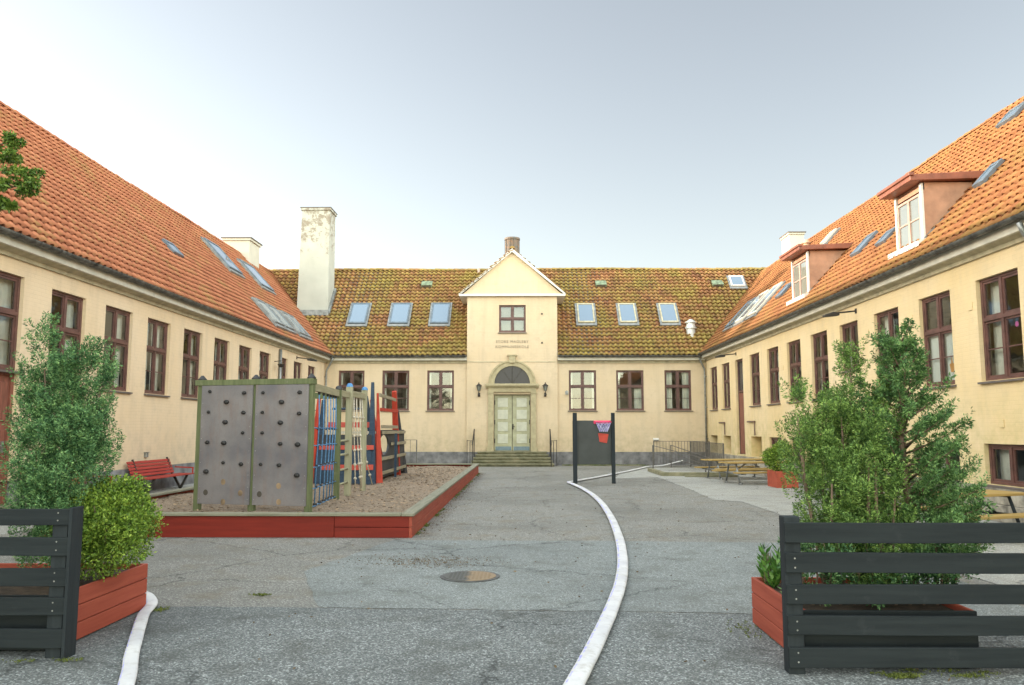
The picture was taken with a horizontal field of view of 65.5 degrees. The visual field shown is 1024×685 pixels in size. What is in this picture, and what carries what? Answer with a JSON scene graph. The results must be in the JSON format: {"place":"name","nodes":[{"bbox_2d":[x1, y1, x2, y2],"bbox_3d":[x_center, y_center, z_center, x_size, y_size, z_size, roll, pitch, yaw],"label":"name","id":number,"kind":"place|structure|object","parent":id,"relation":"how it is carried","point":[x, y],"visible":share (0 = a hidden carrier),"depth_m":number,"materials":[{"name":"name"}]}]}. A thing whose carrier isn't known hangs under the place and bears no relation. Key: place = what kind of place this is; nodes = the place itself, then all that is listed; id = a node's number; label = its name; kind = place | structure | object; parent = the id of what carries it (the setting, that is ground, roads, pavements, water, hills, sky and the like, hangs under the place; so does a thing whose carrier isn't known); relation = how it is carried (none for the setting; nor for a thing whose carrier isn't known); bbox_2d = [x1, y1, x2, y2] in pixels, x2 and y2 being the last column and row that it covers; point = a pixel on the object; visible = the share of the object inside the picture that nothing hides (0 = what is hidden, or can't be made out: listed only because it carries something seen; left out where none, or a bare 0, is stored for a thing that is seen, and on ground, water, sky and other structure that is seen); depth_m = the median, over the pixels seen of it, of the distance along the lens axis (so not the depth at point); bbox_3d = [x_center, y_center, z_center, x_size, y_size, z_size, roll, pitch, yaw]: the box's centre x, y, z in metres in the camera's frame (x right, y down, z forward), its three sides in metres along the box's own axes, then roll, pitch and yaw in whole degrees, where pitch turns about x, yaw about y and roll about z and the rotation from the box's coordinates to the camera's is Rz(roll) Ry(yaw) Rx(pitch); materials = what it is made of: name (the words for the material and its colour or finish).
{"place":"outdoors","nodes":[
{"label":"outdoors","id":0,"kind":"place"},
{"bbox_2d":[0,483,193,536],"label":"pavement","id":1,"kind":"structure","parent":0,"point":[4,531],"depth_m":12.05,"materials":[{"name":"grey concrete"}]},
{"bbox_2d":[126,457,193,491],"bbox_3d":[-8.513,3.210,19.338,0.619,0.799,2.500,0,-6,1],"label":"park bench","id":2,"kind":"object","parent":1,"relation":"on","point":[149,464],"visible":0.86,"depth_m":19.28,"materials":[{"name":"wood"}]},
{"bbox_2d":[0,606,1023,684],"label":"asphalt","id":3,"kind":"structure","parent":0,"point":[345,646],"depth_m":5.75,"materials":[{"name":"grey asphalt"}]},
{"bbox_2d":[0,129,46,213],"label":"broadleaf tree","id":4,"kind":"object","parent":3,"relation":"on","point":[29,183],"visible":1,"depth_m":6.22,"materials":[{"name":"green plant"}]},
{"bbox_2d":[0,506,83,659],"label":"slatted fence","id":5,"kind":"object","parent":3,"relation":"on","point":[60,578],"visible":1,"depth_m":5.64,"materials":[{"name":"wood"}]},
{"bbox_2d":[0,563,147,649],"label":"planter box","id":6,"kind":"object","parent":3,"relation":"on","point":[107,601],"visible":0.39,"depth_m":6.42,"materials":[{"name":"red painted wood"},{"name":"soil"}]},
{"bbox_2d":[0,311,126,567],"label":"conifer","id":7,"kind":"object","parent":6,"relation":"in","point":[82,447],"visible":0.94,"depth_m":6.49,"materials":[{"name":"green plant"}]},
{"bbox_2d":[35,472,168,581],"bbox_3d":[-3.430,1.544,6.635,1.022,0.905,0.899,0,-6,1],"label":"box shrub","id":8,"kind":"object","parent":6,"relation":"on","point":[117,524],"visible":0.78,"depth_m":6.46,"materials":[{"name":"green plant"}]},
{"bbox_2d":[117,591,157,684],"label":"painted line","id":9,"kind":"object","parent":3,"relation":"on","point":[129,670],"visible":0.62,"depth_m":5.80,"materials":[{"name":"white paint"}]},
{"bbox_2d":[751,577,978,647],"bbox_3d":[2.573,2.071,5.999,1.170,0.367,1.250,0,-6,1],"label":"planter box","id":10,"kind":"object","parent":3,"relation":"on","point":[767,609],"visible":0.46,"depth_m":5.41,"materials":[{"name":"painted wood"}]},
{"bbox_2d":[756,542,780,587],"bbox_3d":[2.111,1.799,6.470,0.251,0.436,0.348,-2,-6,16],"label":"laurel plant","id":11,"kind":"object","parent":10,"relation":"on","point":[769,570],"visible":0.9,"depth_m":6.39,"materials":[{"name":"green plant"}]},
{"bbox_2d":[775,373,893,583],"bbox_3d":[2.461,1.105,6.140,0.872,1.766,0.852,-4,-7,32],"label":"conifer","id":12,"kind":"object","parent":10,"relation":"on","point":[806,426],"visible":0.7,"depth_m":6.10,"materials":[{"name":"green plant"}]},
{"bbox_2d":[812,337,921,583],"bbox_3d":[2.702,0.962,6.160,0.814,2.053,1.150,3,-7,-23],"label":"conifer","id":13,"kind":"object","parent":10,"relation":"on","point":[891,478],"visible":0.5,"depth_m":5.98,"materials":[{"name":"green plant"}]},
{"bbox_2d":[777,537,979,609],"bbox_3d":[2.665,1.629,5.819,1.478,0.633,0.547,0,-6,1],"label":"hedge","id":14,"kind":"object","parent":10,"relation":"on","point":[909,577],"visible":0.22,"depth_m":5.71,"materials":[{"name":"green plant"}]},
{"bbox_2d":[839,317,998,583],"bbox_3d":[3.079,0.887,6.080,1.147,2.163,1.325,0,-6,1],"label":"conifer","id":15,"kind":"object","parent":10,"relation":"on","point":[897,350],"visible":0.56,"depth_m":6.00,"materials":[{"name":"green plant"}]},
{"bbox_2d":[907,430,994,583],"bbox_3d":[3.268,1.323,6.004,0.567,1.328,0.696,-6,-8,41],"label":"conifer","id":16,"kind":"object","parent":10,"relation":"on","point":[935,514],"visible":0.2,"depth_m":5.96,"materials":[{"name":"green plant"}]},
{"bbox_2d":[779,515,1023,673],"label":"slatted fence","id":17,"kind":"object","parent":3,"relation":"on","point":[797,594],"visible":1,"depth_m":5.25,"materials":[{"name":"wood"}]},
{"bbox_2d":[0,465,1023,613],"bbox_3d":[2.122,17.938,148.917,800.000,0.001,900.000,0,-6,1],"label":"ground","id":18,"kind":"structure","parent":0,"point":[213,571],"depth_m":12.60,"materials":[{"name":"grey asphalt"}]},
{"bbox_2d":[0,101,333,508],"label":"school building","id":19,"kind":"structure","parent":18,"relation":"on","point":[173,304],"depth_m":20.15,"materials":[{"name":"paint"}]},
{"bbox_2d":[0,375,9,504],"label":"door","id":20,"kind":"structure","parent":19,"relation":"in","point":[4,379],"depth_m":14.13,"materials":[{"name":"paint"}]},
{"bbox_2d":[0,271,23,373],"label":"window","id":21,"kind":"structure","parent":19,"relation":"in","point":[6,279],"depth_m":14.42,"materials":[{"name":"paint"}]},
{"bbox_2d":[48,290,82,385],"bbox_3d":[-9.033,-0.039,15.979,0.334,1.900,1.320,0,-6,1],"label":"window","id":22,"kind":"structure","parent":19,"relation":"in","point":[65,325],"depth_m":16.36,"materials":[{"name":"paint"}]},
{"bbox_2d":[100,306,132,393],"bbox_3d":[-9.005,0.180,17.977,0.334,1.900,1.320,0,-6,1],"label":"window","id":23,"kind":"structure","parent":19,"relation":"in","point":[116,341],"depth_m":18.40,"materials":[{"name":"paint"}]},
{"bbox_2d":[144,318,169,396],"bbox_3d":[-8.978,0.397,19.955,0.337,1.900,1.320,0,-6,1],"label":"window","id":24,"kind":"structure","parent":19,"relation":"in","point":[154,348],"depth_m":20.10,"materials":[{"name":"paint"}]},
{"bbox_2d":[181,329,199,399],"bbox_3d":[-8.947,0.623,22.017,0.334,1.900,1.320,0,-6,1],"label":"window","id":25,"kind":"structure","parent":19,"relation":"in","point":[189,357],"depth_m":22.19,"materials":[{"name":"paint"}]},
{"bbox_2d":[214,338,227,379],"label":"window","id":26,"kind":"structure","parent":19,"relation":"in","point":[217,362],"depth_m":24.34,"materials":[{"name":"paint"}]},
{"bbox_2d":[238,345,249,378],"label":"window","id":27,"kind":"structure","parent":19,"relation":"in","point":[241,369],"depth_m":26.36,"materials":[{"name":"paint"}]},
{"bbox_2d":[259,352,268,378],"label":"window","id":28,"kind":"structure","parent":19,"relation":"in","point":[261,365],"depth_m":28.32,"materials":[{"name":"paint"}]},
{"bbox_2d":[281,358,285,378],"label":"window","id":29,"kind":"structure","parent":19,"relation":"in","point":[283,360],"depth_m":30.81,"materials":[{"name":"paint"}]},
{"bbox_2d":[293,362,300,378],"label":"window","id":30,"kind":"structure","parent":19,"relation":"in","point":[295,363],"depth_m":32.36,"materials":[{"name":"paint"}]},
{"bbox_2d":[296,356,316,361],"bbox_3d":[-8.289,0.656,32.140,0.822,0.219,0.180,0,-6,1],"label":"floodlight","id":31,"kind":"object","parent":19,"relation":"attached to","point":[309,359],"visible":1,"depth_m":32.05,"materials":[{"name":"metal"}]},
{"bbox_2d":[308,366,315,410],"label":"window","id":32,"kind":"structure","parent":19,"relation":"in","point":[309,367],"depth_m":34.49,"materials":[{"name":"paint"}]},
{"bbox_2d":[39,463,478,537],"bbox_3d":[-4.173,3.699,20.716,5.680,0.362,17.770,0,-6,1],"label":"sandpit","id":33,"kind":"object","parent":18,"relation":"on","point":[410,522],"visible":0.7,"depth_m":11.91,"materials":[{"name":"red wood"}]},
{"bbox_2d":[151,466,469,512],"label":"sand","id":34,"kind":"object","parent":33,"relation":"in","point":[400,487],"visible":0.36,"depth_m":15.92,"materials":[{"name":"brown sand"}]},
{"bbox_2d":[313,382,406,484],"bbox_3d":[-4.140,2.612,22.451,1.850,2.701,5.352,0,-6,1],"label":"play ship","id":35,"kind":"object","parent":34,"relation":"on","point":[391,460],"visible":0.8,"depth_m":20.14,"materials":[{"name":"red wood"}]},
{"bbox_2d":[193,374,372,511],"bbox_3d":[-4.327,2.055,15.876,2.200,2.575,5.638,0,-6,1],"label":"climbing frame","id":36,"kind":"object","parent":18,"relation":"on","point":[255,445],"visible":0.98,"depth_m":13.38,"materials":[{"name":"grey wood"}]},
{"bbox_2d":[404,440,416,462],"bbox_3d":[-4.557,4.934,35.643,0.610,1.160,0.040,0,-6,1],"label":"iron railing","id":37,"kind":"object","parent":18,"relation":"on","point":[416,449],"visible":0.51,"depth_m":35.64,"materials":[{"name":"metal"}]},
{"bbox_2d":[2,464,1000,678],"bbox_3d":[1.240,3.878,20.762,6.966,0.124,31.651,-1,-6,6],"label":"moss","id":38,"kind":"object","parent":18,"relation":"on","point":[900,675],"visible":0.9,"depth_m":5.31,"materials":[{"name":"green plant"}]},
{"bbox_2d":[471,451,553,466],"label":"entrance steps","id":39,"kind":"structure","parent":18,"relation":"on","point":[512,458],"depth_m":35.22,"materials":[{"name":"stone"}]},
{"bbox_2d":[467,429,474,462],"bbox_3d":[-1.853,4.666,35.423,0.312,1.645,1.524,0,-6,1],"label":"handrail","id":40,"kind":"object","parent":39,"relation":"on","point":[473,438],"visible":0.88,"depth_m":35.47,"materials":[{"name":"metal"}]},
{"bbox_2d":[549,429,556,466],"bbox_3d":[1.843,4.661,35.371,0.312,1.645,1.524,0,-6,1],"label":"handrail","id":41,"kind":"object","parent":39,"relation":"on","point":[553,449],"visible":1,"depth_m":35.17,"materials":[{"name":"metal"}]},
{"bbox_2d":[138,474,963,681],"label":"leaf litter","id":42,"kind":"object","parent":18,"relation":"on","point":[555,666],"visible":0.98,"depth_m":9.76,"materials":[{"name":"brown plant"}]},
{"bbox_2d":[572,413,615,483],"bbox_3d":[2.463,3.157,23.791,1.268,2.110,0.548,0,-6,1],"label":"basketball board","id":43,"kind":"object","parent":18,"relation":"on","point":[593,442],"visible":1,"depth_m":24.01,"materials":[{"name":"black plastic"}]},
{"bbox_2d":[562,464,641,465],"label":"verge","id":44,"kind":"structure","parent":18,"relation":"on","point":[597,465],"depth_m":35.61,"materials":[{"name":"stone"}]},
{"bbox_2d":[563,460,682,684],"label":"painted line","id":45,"kind":"object","parent":18,"relation":"on","point":[581,671],"visible":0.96,"depth_m":6.87,"materials":[{"name":"white paint"}]},
{"bbox_2d":[304,540,1023,615],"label":"asphalt patch","id":46,"kind":"object","parent":18,"relation":"on","point":[721,572],"visible":0.66,"depth_m":8.65,"materials":[{"name":"grey asphalt"}]},
{"bbox_2d":[440,571,499,581],"bbox_3d":[-0.459,2.547,8.691,0.650,0.014,0.650,0,-6,1],"label":"manhole cover","id":47,"kind":"object","parent":46,"relation":"on","point":[469,576],"visible":1,"depth_m":8.63,"materials":[{"name":"metal"}]},
{"bbox_2d":[653,441,709,465],"bbox_3d":[7.434,4.875,34.875,2.470,1.110,0.040,0,-6,1],"label":"iron railing","id":48,"kind":"object","parent":18,"relation":"on","point":[675,452],"visible":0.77,"depth_m":34.88,"materials":[{"name":"black metal"}]},
{"bbox_2d":[698,96,1023,522],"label":"school building","id":49,"kind":"structure","parent":18,"relation":"on","point":[932,246],"depth_m":17.97,"materials":[{"name":"paint"}]},
{"bbox_2d":[710,367,717,410],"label":"window","id":50,"kind":"structure","parent":49,"relation":"in","point":[714,394],"depth_m":35.26,"materials":[{"name":"paint"}]},
{"bbox_2d":[715,352,735,357],"bbox_3d":[8.434,0.497,31.417,0.822,0.219,0.180,0,-6,1],"label":"floodlight","id":51,"kind":"object","parent":49,"relation":"attached to","point":[719,356],"visible":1,"depth_m":31.33,"materials":[{"name":"metal"}]},
{"bbox_2d":[721,363,730,409],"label":"window","id":52,"kind":"structure","parent":49,"relation":"in","point":[727,381],"depth_m":33.14,"materials":[{"name":"paint"}]},
{"bbox_2d":[739,393,744,453],"bbox_3d":[8.961,3.118,30.780,0.075,2.350,0.900,0,-6,1],"label":"door","id":53,"kind":"structure","parent":49,"relation":"in","point":[741,395],"depth_m":30.83,"materials":[{"name":"paint"}]},
{"bbox_2d":[749,353,760,406],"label":"window","id":54,"kind":"structure","parent":49,"relation":"in","point":[757,374],"depth_m":28.91,"materials":[{"name":"paint"}]},
{"bbox_2d":[766,347,780,404],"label":"window","id":55,"kind":"structure","parent":49,"relation":"in","point":[775,370],"depth_m":26.83,"materials":[{"name":"paint"}]},
{"bbox_2d":[771,437,781,450],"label":"window","id":56,"kind":"structure","parent":49,"relation":"in","point":[773,438],"depth_m":27.02,"materials":[{"name":"paint"}]},
{"bbox_2d":[786,340,800,402],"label":"window","id":57,"kind":"structure","parent":49,"relation":"in","point":[797,364],"depth_m":24.92,"materials":[{"name":"paint"}]},
{"bbox_2d":[812,331,828,400],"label":"window","id":58,"kind":"structure","parent":49,"relation":"in","point":[823,358],"depth_m":22.89,"materials":[{"name":"paint"}]},
{"bbox_2d":[822,308,856,317],"bbox_3d":[8.273,-0.746,20.086,0.822,0.219,0.180,0,-6,1],"label":"floodlight","id":59,"kind":"object","parent":49,"relation":"attached to","point":[832,314],"visible":1,"depth_m":20.00,"materials":[{"name":"metal"}]},
{"bbox_2d":[840,321,858,373],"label":"window","id":60,"kind":"structure","parent":49,"relation":"in","point":[851,326],"depth_m":20.60,"materials":[{"name":"paint"}]},
{"bbox_2d":[877,308,898,373],"bbox_3d":[8.827,0.187,18.361,0.219,1.870,1.240,0,-6,1],"label":"window","id":61,"kind":"structure","parent":49,"relation":"in","point":[889,315],"depth_m":18.58,"materials":[{"name":"paint"}]},
{"bbox_2d":[919,291,956,389],"bbox_3d":[8.686,-0.025,16.198,0.235,1.920,1.340,0,-6,1],"label":"window","id":62,"kind":"structure","parent":49,"relation":"in","point":[939,341],"depth_m":16.27,"materials":[{"name":"paint"}]},
{"bbox_2d":[941,453,961,481],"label":"window","id":63,"kind":"structure","parent":49,"relation":"in","point":[947,462],"depth_m":15.90,"materials":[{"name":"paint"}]},
{"bbox_2d":[977,268,1023,383],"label":"window","id":64,"kind":"structure","parent":49,"relation":"in","point":[1000,316],"depth_m":14.34,"materials":[{"name":"paint"}]},
{"bbox_2d":[986,444,1023,490],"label":"window","id":65,"kind":"structure","parent":49,"relation":"in","point":[1008,452],"depth_m":14.13,"materials":[{"name":"paint"}]},
{"bbox_2d":[0,0,1023,268],"label":"sky","id":66,"kind":"structure","parent":0,"point":[588,133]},
{"bbox_2d":[258,207,766,464],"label":"school building","id":67,"kind":"structure","parent":0,"point":[511,330],"depth_m":36.99,"materials":[{"name":"paint"}]},
{"bbox_2d":[339,371,364,411],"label":"window","id":68,"kind":"structure","parent":67,"relation":"in","point":[340,372],"depth_m":36.93,"materials":[{"name":"paint"}]},
{"bbox_2d":[380,371,409,411],"bbox_3d":[-5.374,2.251,36.861,1.350,1.900,0.334,0,-6,1],"label":"window","id":69,"kind":"structure","parent":67,"relation":"in","point":[384,384],"depth_m":36.87,"materials":[{"name":"paint"}]},
{"bbox_2d":[426,371,454,411],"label":"window","id":70,"kind":"structure","parent":67,"relation":"in","point":[429,373],"depth_m":36.83,"materials":[{"name":"paint"}]},
{"bbox_2d":[476,384,481,396],"bbox_3d":[-1.522,2.150,36.442,0.262,0.650,0.332,3,-7,-28],"label":"wall lantern","id":71,"kind":"object","parent":67,"relation":"attached to","point":[478,386],"depth_m":36.38,"materials":[{"name":"metal"}]},
{"bbox_2d":[494,395,511,450],"bbox_3d":[-0.408,3.695,36.637,0.813,2.560,0.075,0,-6,1],"label":"door","id":72,"kind":"structure","parent":67,"relation":"in","point":[502,403],"depth_m":36.62,"materials":[{"name":"wood"}]},
{"bbox_2d":[498,305,526,332],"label":"window","id":73,"kind":"structure","parent":67,"relation":"in","point":[512,318],"depth_m":37.00,"materials":[{"name":"paint"}]},
{"bbox_2d":[512,395,529,450],"bbox_3d":[0.424,3.691,36.602,0.823,2.560,0.122,0,-6,1],"label":"door","id":74,"kind":"structure","parent":67,"relation":"in","point":[520,403],"depth_m":36.60,"materials":[{"name":"wood"}]},
{"bbox_2d":[542,382,547,396],"bbox_3d":[1.518,2.145,36.399,0.262,0.650,0.332,3,-7,-28],"label":"wall lantern","id":75,"kind":"object","parent":67,"relation":"attached to","point":[545,386],"depth_m":36.34,"materials":[{"name":"metal"}]},
{"bbox_2d":[568,370,597,411],"bbox_3d":[3.250,2.238,36.740,1.360,1.900,0.334,0,-6,1],"label":"window","id":76,"kind":"structure","parent":67,"relation":"in","point":[582,386],"depth_m":36.73,"materials":[{"name":"paint"}]},
{"bbox_2d":[616,370,644,411],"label":"window","id":77,"kind":"structure","parent":67,"relation":"in","point":[638,393],"depth_m":36.73,"materials":[{"name":"paint"}]},
{"bbox_2d":[664,370,692,411],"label":"window","id":78,"kind":"structure","parent":67,"relation":"in","point":[686,374],"depth_m":36.73,"materials":[{"name":"paint"}]},
{"bbox_2d":[616,468,1023,583],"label":"paving","id":79,"kind":"structure","parent":0,"point":[758,491],"depth_m":20.04,"materials":[{"name":"grey concrete"}]},
{"bbox_2d":[652,445,705,471],"bbox_3d":[6.604,4.826,31.672,0.054,1.410,3.408,3,-7,-26],"label":"handrail","id":80,"kind":"object","parent":79,"relation":"on","point":[672,458],"visible":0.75,"depth_m":32.22,"materials":[{"name":"grey metal"}]},
{"bbox_2d":[670,445,711,471],"bbox_3d":[7.212,4.890,32.260,0.049,1.410,3.566,2,-6,-14],"label":"handrail","id":81,"kind":"object","parent":79,"relation":"on","point":[687,458],"visible":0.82,"depth_m":32.50,"materials":[{"name":"grey metal"}]},
{"bbox_2d":[648,468,737,476],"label":"stair kerb","id":82,"kind":"structure","parent":79,"relation":"on","point":[686,474],"depth_m":27.59,"materials":[{"name":"stone"}]},
{"bbox_2d":[690,441,706,466],"bbox_3d":[7.776,4.700,33.279,0.040,1.110,3.040,0,-6,1],"label":"iron railing","id":83,"kind":"object","parent":79,"relation":"on","point":[700,450],"visible":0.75,"depth_m":33.20,"materials":[{"name":"black metal"}]},
{"bbox_2d":[707,442,724,471],"bbox_3d":[7.733,4.368,30.248,0.040,1.110,2.540,0,-6,1],"label":"iron railing","id":84,"kind":"object","parent":79,"relation":"on","point":[716,450],"visible":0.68,"depth_m":30.28,"materials":[{"name":"black metal"}]},
{"bbox_2d":[694,458,768,479],"bbox_3d":[7.426,4.163,26.200,2.300,0.655,1.580,2,-6,-15],"label":"picnic table","id":85,"kind":"object","parent":79,"relation":"on","point":[718,467],"visible":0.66,"depth_m":26.03,"materials":[{"name":"brown wood"}]},
{"bbox_2d":[712,461,801,484],"bbox_3d":[7.344,3.918,23.964,2.100,0.655,1.580,1,-6,-13],"label":"picnic table","id":86,"kind":"object","parent":79,"relation":"on","point":[737,468],"visible":0.61,"depth_m":23.84,"materials":[{"name":"brown wood"}]},
{"bbox_2d":[767,470,798,487],"bbox_3d":[7.601,3.830,22.360,0.600,0.460,0.840,0,-6,1],"label":"planter box","id":87,"kind":"object","parent":79,"relation":"on","point":[773,478],"visible":0.66,"depth_m":21.96,"materials":[{"name":"red paint"}]},
{"bbox_2d":[760,441,793,470],"bbox_3d":[7.529,3.245,22.443,0.912,1.040,0.926,-5,-8,41],"label":"planter shrub","id":88,"kind":"object","parent":87,"relation":"in","point":[770,459],"visible":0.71,"depth_m":22.33,"materials":[{"name":"green plant"}]},
{"bbox_2d":[900,489,1023,522],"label":"picnic table","id":89,"kind":"object","parent":79,"relation":"on","point":[1000,493],"visible":0.22,"depth_m":12.01,"materials":[{"name":"brown wood"}]}
]}

